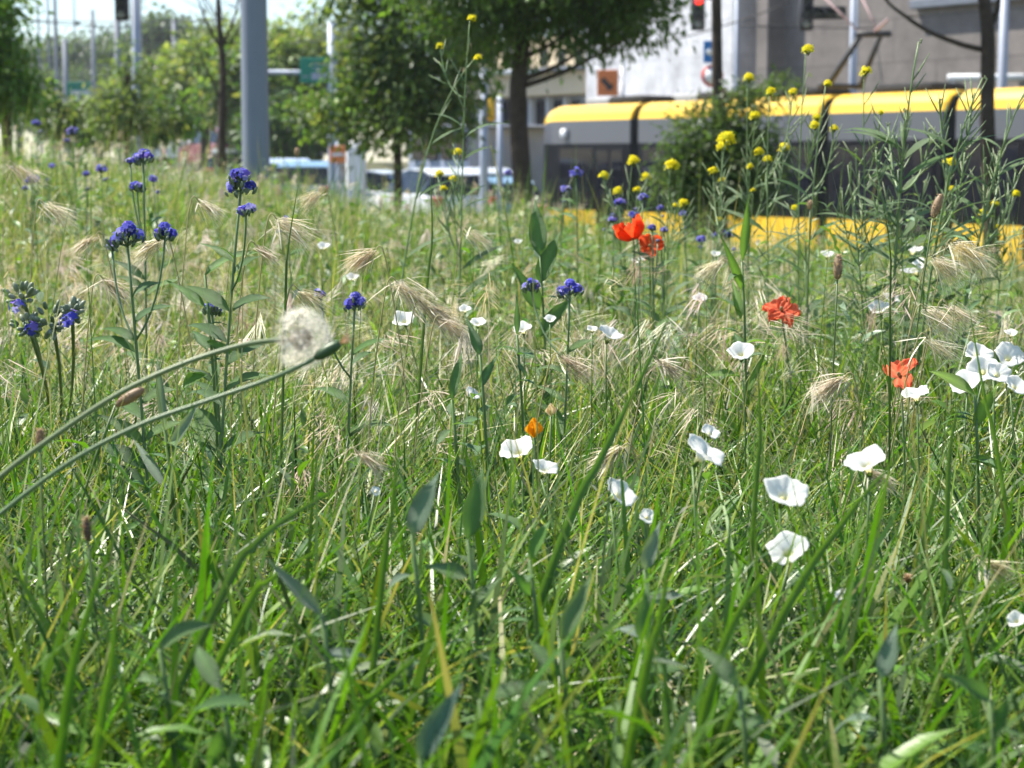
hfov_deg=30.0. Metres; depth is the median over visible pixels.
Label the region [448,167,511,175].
parked car
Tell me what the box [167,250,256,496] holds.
broadleaf plant
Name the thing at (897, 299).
bindweed flower
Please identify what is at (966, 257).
brome head
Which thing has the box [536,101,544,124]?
window
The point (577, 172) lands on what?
bugloss plant
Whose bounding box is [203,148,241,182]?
parked car
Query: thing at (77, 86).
sign mast
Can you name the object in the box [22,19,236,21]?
overhead wire
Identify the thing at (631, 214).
bugloss plant
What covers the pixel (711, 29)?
overhead wire
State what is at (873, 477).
brome head
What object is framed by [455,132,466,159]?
window
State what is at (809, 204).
plantain head
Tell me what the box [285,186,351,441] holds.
brome head
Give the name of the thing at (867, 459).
bindweed flower
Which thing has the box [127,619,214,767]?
broadleaf plant
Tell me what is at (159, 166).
road
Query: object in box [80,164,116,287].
bugloss plant
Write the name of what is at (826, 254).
bindweed flower
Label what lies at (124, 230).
bugloss plant
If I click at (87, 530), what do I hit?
plantain head
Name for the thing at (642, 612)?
broadleaf plant
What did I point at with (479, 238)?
brome head
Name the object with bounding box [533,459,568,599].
bindweed flower
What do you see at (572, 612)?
broadleaf plant
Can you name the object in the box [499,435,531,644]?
bindweed flower
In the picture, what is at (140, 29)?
mast
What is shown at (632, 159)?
mustard weed
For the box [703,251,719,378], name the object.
bindweed flower
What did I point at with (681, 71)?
white building
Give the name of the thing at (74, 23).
mast
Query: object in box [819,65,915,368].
mustard weed
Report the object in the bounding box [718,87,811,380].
mustard weed
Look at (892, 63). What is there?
concrete building
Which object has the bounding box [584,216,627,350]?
bugloss plant
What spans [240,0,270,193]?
lamp post
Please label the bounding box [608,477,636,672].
bindweed flower
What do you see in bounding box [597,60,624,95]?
arrow sign
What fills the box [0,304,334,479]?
dandelion clock
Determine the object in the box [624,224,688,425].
bugloss plant
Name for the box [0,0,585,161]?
sky
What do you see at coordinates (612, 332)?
bindweed flower
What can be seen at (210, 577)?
meadow grass
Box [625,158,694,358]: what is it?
mustard weed
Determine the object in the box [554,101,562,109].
window
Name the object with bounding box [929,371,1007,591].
broadleaf plant
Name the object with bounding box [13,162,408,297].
ground
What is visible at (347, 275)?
bindweed flower
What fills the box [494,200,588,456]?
lance leaved plant
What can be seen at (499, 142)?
gantry post
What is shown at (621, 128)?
tram
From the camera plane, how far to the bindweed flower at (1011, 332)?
2.80 m
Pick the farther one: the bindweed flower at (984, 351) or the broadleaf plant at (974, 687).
the bindweed flower at (984, 351)
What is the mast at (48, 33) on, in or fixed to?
on the ground at (382, 165)
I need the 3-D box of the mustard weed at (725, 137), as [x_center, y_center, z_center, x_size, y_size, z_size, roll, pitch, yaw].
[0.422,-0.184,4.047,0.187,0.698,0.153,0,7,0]
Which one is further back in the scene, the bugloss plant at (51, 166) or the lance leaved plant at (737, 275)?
the bugloss plant at (51, 166)
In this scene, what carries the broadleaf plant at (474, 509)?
on the ground at (382, 165)
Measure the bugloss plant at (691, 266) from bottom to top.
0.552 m
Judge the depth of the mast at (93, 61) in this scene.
123.26 m
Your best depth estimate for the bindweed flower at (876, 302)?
3.17 m
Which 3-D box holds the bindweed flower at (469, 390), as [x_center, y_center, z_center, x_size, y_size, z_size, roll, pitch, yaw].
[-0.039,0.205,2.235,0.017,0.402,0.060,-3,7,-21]
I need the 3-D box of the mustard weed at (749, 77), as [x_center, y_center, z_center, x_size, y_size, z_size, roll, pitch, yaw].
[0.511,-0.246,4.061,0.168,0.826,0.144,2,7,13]
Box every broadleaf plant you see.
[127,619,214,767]
[133,357,197,613]
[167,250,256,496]
[194,645,241,767]
[265,557,370,767]
[385,473,438,766]
[415,682,462,767]
[424,467,507,758]
[432,352,476,538]
[442,680,554,767]
[452,318,497,558]
[491,291,536,564]
[495,521,553,712]
[527,576,602,767]
[599,582,692,767]
[614,520,688,755]
[697,645,767,767]
[834,625,904,767]
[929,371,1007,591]
[938,671,1013,767]
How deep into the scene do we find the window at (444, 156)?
48.38 m
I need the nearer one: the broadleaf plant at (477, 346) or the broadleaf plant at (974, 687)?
the broadleaf plant at (974, 687)
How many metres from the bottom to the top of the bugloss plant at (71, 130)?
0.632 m
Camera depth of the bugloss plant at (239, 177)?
2.28 m
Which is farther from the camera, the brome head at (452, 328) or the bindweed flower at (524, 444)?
the brome head at (452, 328)
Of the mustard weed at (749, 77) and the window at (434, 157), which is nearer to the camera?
the mustard weed at (749, 77)
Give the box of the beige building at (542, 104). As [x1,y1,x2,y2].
[442,36,585,124]
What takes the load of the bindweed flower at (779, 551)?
on the ground at (382, 165)
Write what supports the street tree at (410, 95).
on the ground at (382, 165)
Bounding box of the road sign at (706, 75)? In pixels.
[701,41,723,86]
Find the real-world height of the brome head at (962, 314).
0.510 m
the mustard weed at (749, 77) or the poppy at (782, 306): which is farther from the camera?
the mustard weed at (749, 77)
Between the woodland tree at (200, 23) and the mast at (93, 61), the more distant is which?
the woodland tree at (200, 23)
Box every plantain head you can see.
[33,427,51,703]
[62,386,144,584]
[80,515,108,765]
[294,148,299,314]
[805,200,812,409]
[826,253,843,535]
[894,573,912,696]
[899,193,945,524]
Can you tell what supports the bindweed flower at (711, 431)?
on the ground at (382, 165)
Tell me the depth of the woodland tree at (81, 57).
146.59 m
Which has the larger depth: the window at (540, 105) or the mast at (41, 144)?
the mast at (41, 144)
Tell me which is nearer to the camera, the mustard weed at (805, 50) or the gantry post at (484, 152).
the mustard weed at (805, 50)
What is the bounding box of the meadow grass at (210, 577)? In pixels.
[0,133,1023,767]
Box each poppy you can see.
[613,213,644,385]
[639,234,663,394]
[762,295,800,444]
[883,358,917,558]
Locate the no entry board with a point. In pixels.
(335, 154)
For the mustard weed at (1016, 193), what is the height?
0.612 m
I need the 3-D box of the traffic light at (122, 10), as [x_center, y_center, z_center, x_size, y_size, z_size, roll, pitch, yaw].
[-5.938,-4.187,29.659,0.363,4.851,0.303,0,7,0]
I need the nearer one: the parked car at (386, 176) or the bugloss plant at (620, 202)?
the bugloss plant at (620, 202)
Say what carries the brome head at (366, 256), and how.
on the ground at (382, 165)
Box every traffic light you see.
[114,0,141,176]
[691,0,738,90]
[798,0,858,93]
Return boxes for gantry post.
[463,68,534,218]
[497,96,502,219]
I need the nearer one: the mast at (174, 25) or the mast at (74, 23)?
the mast at (174, 25)
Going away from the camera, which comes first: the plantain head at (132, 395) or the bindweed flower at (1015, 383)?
the plantain head at (132, 395)
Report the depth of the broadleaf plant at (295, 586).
1.23 m
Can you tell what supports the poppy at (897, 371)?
on the ground at (382, 165)
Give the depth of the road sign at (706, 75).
37.45 m
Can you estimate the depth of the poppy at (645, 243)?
3.41 m
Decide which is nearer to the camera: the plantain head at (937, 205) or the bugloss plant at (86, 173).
the plantain head at (937, 205)
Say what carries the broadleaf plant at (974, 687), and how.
on the ground at (382, 165)
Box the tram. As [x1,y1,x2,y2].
[544,0,1023,269]
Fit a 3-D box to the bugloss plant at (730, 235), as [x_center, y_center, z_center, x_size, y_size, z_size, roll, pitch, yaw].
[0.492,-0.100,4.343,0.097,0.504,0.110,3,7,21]
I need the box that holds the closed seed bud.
[0,326,355,515]
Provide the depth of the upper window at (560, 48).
74.08 m
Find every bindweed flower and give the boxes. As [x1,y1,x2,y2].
[317,242,329,334]
[339,273,358,404]
[353,486,380,633]
[392,311,432,454]
[459,304,475,388]
[465,386,479,497]
[470,317,485,472]
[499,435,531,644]
[513,320,531,474]
[514,239,521,291]
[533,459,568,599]
[544,314,555,402]
[587,325,597,494]
[599,325,623,484]
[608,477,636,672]
[631,258,641,351]
[640,508,653,676]
[641,256,645,360]
[679,424,720,655]
[688,434,724,681]
[693,292,706,374]
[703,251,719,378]
[726,341,754,495]
[755,531,808,708]
[764,475,808,656]
[821,250,833,365]
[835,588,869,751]
[844,444,885,738]
[868,300,888,416]
[883,293,899,398]
[900,257,923,333]
[901,385,928,520]
[907,246,922,303]
[949,369,979,517]
[961,355,998,498]
[965,341,993,507]
[987,363,1011,497]
[994,341,1023,475]
[1004,328,1017,438]
[1005,375,1023,539]
[1007,610,1023,760]
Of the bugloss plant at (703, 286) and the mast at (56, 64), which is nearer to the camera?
the bugloss plant at (703, 286)
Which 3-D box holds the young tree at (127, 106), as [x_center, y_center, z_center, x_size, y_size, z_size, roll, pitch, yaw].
[-5.398,-3.176,26.844,1.647,3.360,1.417,0,7,0]
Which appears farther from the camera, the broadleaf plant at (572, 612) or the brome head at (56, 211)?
the brome head at (56, 211)
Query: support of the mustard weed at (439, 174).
on the ground at (382, 165)
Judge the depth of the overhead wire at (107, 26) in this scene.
96.71 m
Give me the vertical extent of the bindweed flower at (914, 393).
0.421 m
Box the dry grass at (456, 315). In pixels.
[0,125,1023,766]
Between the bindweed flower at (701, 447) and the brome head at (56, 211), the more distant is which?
the brome head at (56, 211)
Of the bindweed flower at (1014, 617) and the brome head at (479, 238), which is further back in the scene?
the brome head at (479, 238)
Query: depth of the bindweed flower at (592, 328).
2.64 m
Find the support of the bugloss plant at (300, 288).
on the ground at (382, 165)
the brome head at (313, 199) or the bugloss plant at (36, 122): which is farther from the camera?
the bugloss plant at (36, 122)
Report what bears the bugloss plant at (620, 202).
on the ground at (382, 165)
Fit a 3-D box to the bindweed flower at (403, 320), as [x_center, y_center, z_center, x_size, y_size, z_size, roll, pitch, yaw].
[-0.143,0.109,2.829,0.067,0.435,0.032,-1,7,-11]
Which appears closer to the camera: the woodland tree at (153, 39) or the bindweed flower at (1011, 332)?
the bindweed flower at (1011, 332)
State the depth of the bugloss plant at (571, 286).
2.60 m
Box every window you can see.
[412,136,423,159]
[426,135,437,159]
[441,132,452,159]
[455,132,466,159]
[503,101,509,124]
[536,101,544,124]
[540,49,546,65]
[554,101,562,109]
[557,48,564,65]
[571,101,579,105]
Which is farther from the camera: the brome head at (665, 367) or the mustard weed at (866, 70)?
the mustard weed at (866, 70)
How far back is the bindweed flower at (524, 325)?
2.66 m
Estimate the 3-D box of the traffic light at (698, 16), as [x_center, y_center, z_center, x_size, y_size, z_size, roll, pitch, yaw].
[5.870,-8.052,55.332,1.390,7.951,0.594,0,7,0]
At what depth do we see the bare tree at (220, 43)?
24.67 m
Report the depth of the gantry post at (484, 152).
33.68 m
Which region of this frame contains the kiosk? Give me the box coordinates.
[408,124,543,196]
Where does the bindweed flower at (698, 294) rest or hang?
on the ground at (382, 165)
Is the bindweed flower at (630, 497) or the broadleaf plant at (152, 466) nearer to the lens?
the bindweed flower at (630, 497)
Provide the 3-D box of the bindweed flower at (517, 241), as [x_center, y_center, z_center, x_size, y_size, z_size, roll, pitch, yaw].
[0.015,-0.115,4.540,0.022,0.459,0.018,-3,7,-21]
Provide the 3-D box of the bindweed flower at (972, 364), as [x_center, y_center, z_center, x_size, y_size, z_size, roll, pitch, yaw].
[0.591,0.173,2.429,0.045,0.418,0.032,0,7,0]
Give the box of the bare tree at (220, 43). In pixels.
[185,0,239,179]
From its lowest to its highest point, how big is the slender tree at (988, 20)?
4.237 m
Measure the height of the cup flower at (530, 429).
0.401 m
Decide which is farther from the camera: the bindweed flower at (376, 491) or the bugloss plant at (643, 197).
the bugloss plant at (643, 197)
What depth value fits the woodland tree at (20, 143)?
158.51 m
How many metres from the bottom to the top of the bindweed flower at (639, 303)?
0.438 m
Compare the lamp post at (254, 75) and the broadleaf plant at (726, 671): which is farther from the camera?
the lamp post at (254, 75)
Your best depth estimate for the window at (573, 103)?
73.11 m
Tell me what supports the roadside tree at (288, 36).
on the ground at (382, 165)
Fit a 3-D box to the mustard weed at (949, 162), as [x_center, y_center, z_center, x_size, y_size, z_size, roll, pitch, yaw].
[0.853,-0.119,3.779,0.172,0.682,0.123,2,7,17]
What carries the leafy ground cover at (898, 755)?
on the ground at (382, 165)
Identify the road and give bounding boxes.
[56,165,200,181]
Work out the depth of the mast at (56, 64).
128.14 m
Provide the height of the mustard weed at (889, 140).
0.849 m
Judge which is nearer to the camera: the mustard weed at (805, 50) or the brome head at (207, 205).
the brome head at (207, 205)
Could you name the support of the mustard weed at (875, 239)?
on the ground at (382, 165)
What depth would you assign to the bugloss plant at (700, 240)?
4.20 m
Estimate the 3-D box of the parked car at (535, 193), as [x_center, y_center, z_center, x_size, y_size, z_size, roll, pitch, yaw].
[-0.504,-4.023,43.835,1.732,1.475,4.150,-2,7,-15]
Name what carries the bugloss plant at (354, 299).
on the ground at (382, 165)
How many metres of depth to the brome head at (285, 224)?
2.34 m
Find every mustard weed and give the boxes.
[390,54,481,383]
[426,14,506,413]
[591,155,656,347]
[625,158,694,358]
[673,131,748,378]
[717,72,788,344]
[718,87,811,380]
[758,44,838,378]
[761,79,847,376]
[810,162,913,386]
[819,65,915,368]
[842,39,961,398]
[844,169,956,383]
[864,75,995,386]
[906,152,983,366]
[915,92,1023,401]
[967,189,1023,384]
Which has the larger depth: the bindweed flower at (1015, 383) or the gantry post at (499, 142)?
the gantry post at (499, 142)
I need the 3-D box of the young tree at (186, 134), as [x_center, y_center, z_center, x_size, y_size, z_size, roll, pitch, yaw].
[-5.868,-3.550,31.809,1.638,2.948,1.336,-2,7,-17]
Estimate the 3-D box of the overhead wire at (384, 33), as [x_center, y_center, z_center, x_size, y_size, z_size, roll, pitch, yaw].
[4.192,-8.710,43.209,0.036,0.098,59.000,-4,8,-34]
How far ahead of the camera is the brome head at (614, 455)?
1.97 m
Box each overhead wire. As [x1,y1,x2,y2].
[18,19,236,27]
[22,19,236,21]
[210,0,701,51]
[561,1,789,55]
[740,24,874,28]
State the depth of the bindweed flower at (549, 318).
2.81 m
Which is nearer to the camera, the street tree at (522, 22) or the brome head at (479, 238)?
the brome head at (479, 238)
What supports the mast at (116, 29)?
on the ground at (382, 165)
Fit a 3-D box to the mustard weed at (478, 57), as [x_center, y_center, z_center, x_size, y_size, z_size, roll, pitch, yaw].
[-0.157,-0.221,3.768,0.197,0.850,0.043,-1,7,-9]
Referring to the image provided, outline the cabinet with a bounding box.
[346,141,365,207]
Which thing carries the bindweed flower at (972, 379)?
on the ground at (382, 165)
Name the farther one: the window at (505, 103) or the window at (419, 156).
the window at (505, 103)
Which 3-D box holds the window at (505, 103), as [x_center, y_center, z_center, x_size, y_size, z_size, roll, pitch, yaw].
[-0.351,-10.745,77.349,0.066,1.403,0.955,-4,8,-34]
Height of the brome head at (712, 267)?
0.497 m
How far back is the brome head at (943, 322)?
2.25 m
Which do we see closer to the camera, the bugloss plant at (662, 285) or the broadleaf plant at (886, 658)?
the broadleaf plant at (886, 658)
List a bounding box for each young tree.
[19,78,143,160]
[71,38,188,169]
[121,81,210,180]
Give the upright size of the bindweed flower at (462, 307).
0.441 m
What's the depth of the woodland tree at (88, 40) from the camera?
152.09 m
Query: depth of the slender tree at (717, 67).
16.74 m
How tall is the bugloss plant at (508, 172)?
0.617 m
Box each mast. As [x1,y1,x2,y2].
[36,0,42,158]
[46,0,51,153]
[53,0,59,163]
[62,40,70,160]
[67,82,91,161]
[73,0,75,53]
[90,10,96,160]
[114,18,123,163]
[138,0,141,66]
[172,20,181,164]
[268,22,337,201]
[849,0,855,93]
[997,0,1008,87]
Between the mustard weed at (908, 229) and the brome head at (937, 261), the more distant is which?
the mustard weed at (908, 229)
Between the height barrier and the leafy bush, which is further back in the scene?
the height barrier
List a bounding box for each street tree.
[0,0,77,165]
[273,0,511,212]
[364,0,722,215]
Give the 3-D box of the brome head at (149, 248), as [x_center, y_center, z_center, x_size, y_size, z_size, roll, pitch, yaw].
[-0.439,0.083,2.428,0.103,0.546,0.049,-1,7,-8]
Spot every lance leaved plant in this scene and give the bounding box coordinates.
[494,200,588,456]
[694,194,784,480]
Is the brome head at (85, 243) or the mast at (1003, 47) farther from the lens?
the mast at (1003, 47)
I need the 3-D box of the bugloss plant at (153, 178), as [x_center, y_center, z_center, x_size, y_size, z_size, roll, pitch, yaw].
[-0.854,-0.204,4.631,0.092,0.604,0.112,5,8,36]
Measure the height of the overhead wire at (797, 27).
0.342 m
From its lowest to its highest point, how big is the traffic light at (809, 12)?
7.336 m
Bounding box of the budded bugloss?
[2,281,85,437]
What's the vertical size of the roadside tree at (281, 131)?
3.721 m
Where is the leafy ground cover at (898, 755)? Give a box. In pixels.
[0,133,1023,767]
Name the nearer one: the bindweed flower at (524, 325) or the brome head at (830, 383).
the brome head at (830, 383)
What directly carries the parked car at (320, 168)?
on the road
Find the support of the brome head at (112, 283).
on the ground at (382, 165)
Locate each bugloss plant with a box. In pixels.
[12,174,58,315]
[24,119,49,230]
[27,163,62,277]
[59,126,92,273]
[73,170,102,314]
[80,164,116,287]
[87,221,199,567]
[111,148,185,423]
[133,174,182,355]
[175,167,274,513]
[181,303,260,553]
[271,216,313,376]
[308,288,394,524]
[489,170,517,285]
[521,278,592,501]
[540,186,578,336]
[553,167,591,340]
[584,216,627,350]
[601,198,639,349]
[607,193,652,377]
[611,211,656,369]
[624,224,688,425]
[636,226,687,413]
[644,205,683,348]
[668,210,707,348]
[674,235,705,361]
[689,233,728,363]
[709,230,743,346]
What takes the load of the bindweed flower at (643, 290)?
on the ground at (382, 165)
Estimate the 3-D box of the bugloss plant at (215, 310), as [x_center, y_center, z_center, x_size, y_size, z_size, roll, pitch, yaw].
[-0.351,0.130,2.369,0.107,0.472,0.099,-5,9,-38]
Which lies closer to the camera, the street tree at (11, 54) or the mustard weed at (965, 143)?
the mustard weed at (965, 143)
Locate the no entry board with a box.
[329,142,345,196]
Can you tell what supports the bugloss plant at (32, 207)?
on the ground at (382, 165)
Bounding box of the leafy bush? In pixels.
[639,61,811,241]
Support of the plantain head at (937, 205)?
on the ground at (382, 165)
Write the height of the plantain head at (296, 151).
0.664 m
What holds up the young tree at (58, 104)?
on the ground at (382, 165)
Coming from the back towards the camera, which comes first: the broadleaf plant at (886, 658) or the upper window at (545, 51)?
the upper window at (545, 51)
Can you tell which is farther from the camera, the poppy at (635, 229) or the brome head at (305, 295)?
the poppy at (635, 229)
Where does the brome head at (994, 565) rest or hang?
on the ground at (382, 165)
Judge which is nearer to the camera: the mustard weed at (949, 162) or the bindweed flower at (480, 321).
the bindweed flower at (480, 321)
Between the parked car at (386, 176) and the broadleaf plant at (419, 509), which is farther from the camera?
the parked car at (386, 176)
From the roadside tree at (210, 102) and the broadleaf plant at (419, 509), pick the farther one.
the roadside tree at (210, 102)
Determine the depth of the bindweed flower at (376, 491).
1.86 m
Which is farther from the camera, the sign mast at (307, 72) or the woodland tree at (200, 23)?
the woodland tree at (200, 23)
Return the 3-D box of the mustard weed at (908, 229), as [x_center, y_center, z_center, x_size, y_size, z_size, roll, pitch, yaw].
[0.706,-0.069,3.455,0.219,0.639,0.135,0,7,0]
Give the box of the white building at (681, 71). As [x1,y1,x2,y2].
[586,0,756,104]
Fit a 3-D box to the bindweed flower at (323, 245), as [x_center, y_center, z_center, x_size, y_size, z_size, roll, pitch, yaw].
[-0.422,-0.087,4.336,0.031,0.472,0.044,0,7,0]
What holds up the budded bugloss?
on the ground at (382, 165)
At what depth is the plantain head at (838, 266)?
2.30 m
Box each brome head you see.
[1,161,48,359]
[27,199,85,435]
[64,231,132,421]
[78,273,139,493]
[130,236,203,480]
[176,195,233,471]
[228,240,283,527]
[249,213,324,508]
[269,282,335,493]
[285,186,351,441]
[319,447,393,644]
[333,245,411,470]
[365,276,456,516]
[391,300,476,534]
[409,315,475,547]
[444,226,502,428]
[526,352,602,519]
[578,442,649,531]
[618,355,695,556]
[687,257,742,413]
[793,372,864,447]
[820,467,902,616]
[879,332,968,559]
[880,303,977,502]
[890,254,978,496]
[902,299,989,500]
[911,239,1010,484]
[925,555,1023,698]
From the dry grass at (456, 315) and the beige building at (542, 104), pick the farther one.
the beige building at (542, 104)
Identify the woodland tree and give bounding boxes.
[11,57,144,160]
[14,37,34,162]
[18,26,107,158]
[59,22,124,161]
[70,16,141,86]
[110,0,206,161]
[165,11,225,162]
[283,0,400,145]
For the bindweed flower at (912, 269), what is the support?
on the ground at (382, 165)
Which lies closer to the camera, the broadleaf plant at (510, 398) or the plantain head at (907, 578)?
the plantain head at (907, 578)
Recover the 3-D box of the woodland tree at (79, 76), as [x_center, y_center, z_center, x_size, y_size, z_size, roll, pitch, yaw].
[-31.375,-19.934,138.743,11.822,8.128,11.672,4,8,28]
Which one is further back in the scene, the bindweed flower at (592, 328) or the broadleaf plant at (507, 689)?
the bindweed flower at (592, 328)
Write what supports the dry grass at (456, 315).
on the ground at (382, 165)
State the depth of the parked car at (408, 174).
40.38 m
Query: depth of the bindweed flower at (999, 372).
2.37 m
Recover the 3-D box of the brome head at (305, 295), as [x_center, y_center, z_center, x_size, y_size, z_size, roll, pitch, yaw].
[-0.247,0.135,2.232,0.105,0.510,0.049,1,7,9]
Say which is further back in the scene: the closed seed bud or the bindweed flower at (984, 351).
the bindweed flower at (984, 351)
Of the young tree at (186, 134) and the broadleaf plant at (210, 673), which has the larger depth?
the young tree at (186, 134)
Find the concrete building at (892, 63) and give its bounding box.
[756,0,1023,93]
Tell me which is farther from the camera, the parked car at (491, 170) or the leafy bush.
the parked car at (491, 170)
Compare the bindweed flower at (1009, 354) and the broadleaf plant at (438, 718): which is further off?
the bindweed flower at (1009, 354)
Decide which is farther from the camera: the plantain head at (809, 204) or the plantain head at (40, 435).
the plantain head at (809, 204)
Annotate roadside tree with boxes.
[128,10,278,170]
[177,36,301,147]
[216,88,354,163]
[231,4,361,157]
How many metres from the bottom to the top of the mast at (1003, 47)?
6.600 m
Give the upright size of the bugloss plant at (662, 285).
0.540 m
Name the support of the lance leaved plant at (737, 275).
on the ground at (382, 165)
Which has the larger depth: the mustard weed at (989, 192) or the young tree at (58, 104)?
the young tree at (58, 104)
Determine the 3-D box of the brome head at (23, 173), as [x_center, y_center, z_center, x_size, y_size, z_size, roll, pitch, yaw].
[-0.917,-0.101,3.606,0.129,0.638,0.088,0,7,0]
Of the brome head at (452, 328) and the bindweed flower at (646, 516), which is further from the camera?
the brome head at (452, 328)
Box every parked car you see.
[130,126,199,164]
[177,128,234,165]
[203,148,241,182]
[270,158,309,178]
[270,161,369,202]
[366,168,504,220]
[366,170,393,195]
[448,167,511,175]
[488,176,549,221]
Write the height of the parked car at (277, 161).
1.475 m
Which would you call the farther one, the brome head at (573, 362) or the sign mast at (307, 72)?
the sign mast at (307, 72)
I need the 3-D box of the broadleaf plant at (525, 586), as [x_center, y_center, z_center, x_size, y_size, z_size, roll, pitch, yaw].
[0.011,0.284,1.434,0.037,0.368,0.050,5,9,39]
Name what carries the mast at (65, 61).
on the ground at (382, 165)
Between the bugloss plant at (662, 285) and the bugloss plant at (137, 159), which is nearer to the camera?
the bugloss plant at (137, 159)
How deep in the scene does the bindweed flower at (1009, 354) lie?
2.59 m
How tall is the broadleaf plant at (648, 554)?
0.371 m
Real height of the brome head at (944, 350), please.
0.478 m
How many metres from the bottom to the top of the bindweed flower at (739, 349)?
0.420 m
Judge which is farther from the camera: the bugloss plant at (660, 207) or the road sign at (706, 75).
the road sign at (706, 75)
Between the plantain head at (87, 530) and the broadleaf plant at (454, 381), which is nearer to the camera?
the plantain head at (87, 530)
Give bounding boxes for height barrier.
[947,73,1023,82]
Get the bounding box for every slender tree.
[710,0,722,243]
[885,0,1000,271]
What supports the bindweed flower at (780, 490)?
on the ground at (382, 165)
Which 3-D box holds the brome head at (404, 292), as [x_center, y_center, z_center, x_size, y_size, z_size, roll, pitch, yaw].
[-0.124,0.123,2.327,0.128,0.518,0.086,0,7,0]
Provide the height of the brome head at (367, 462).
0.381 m
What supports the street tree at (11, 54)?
on the ground at (382, 165)
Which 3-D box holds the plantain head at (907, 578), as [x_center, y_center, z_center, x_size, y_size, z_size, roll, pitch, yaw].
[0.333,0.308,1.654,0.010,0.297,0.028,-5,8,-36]
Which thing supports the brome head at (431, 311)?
on the ground at (382, 165)
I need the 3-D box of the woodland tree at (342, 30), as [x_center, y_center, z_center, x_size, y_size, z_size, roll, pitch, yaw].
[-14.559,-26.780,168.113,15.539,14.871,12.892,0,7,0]
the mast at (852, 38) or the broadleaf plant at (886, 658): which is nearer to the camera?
the broadleaf plant at (886, 658)
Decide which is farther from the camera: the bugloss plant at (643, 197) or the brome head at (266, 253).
the bugloss plant at (643, 197)
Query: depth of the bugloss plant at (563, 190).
4.91 m
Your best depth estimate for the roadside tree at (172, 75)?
64.42 m
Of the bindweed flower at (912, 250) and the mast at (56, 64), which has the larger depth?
the mast at (56, 64)
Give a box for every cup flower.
[525,418,542,578]
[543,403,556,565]

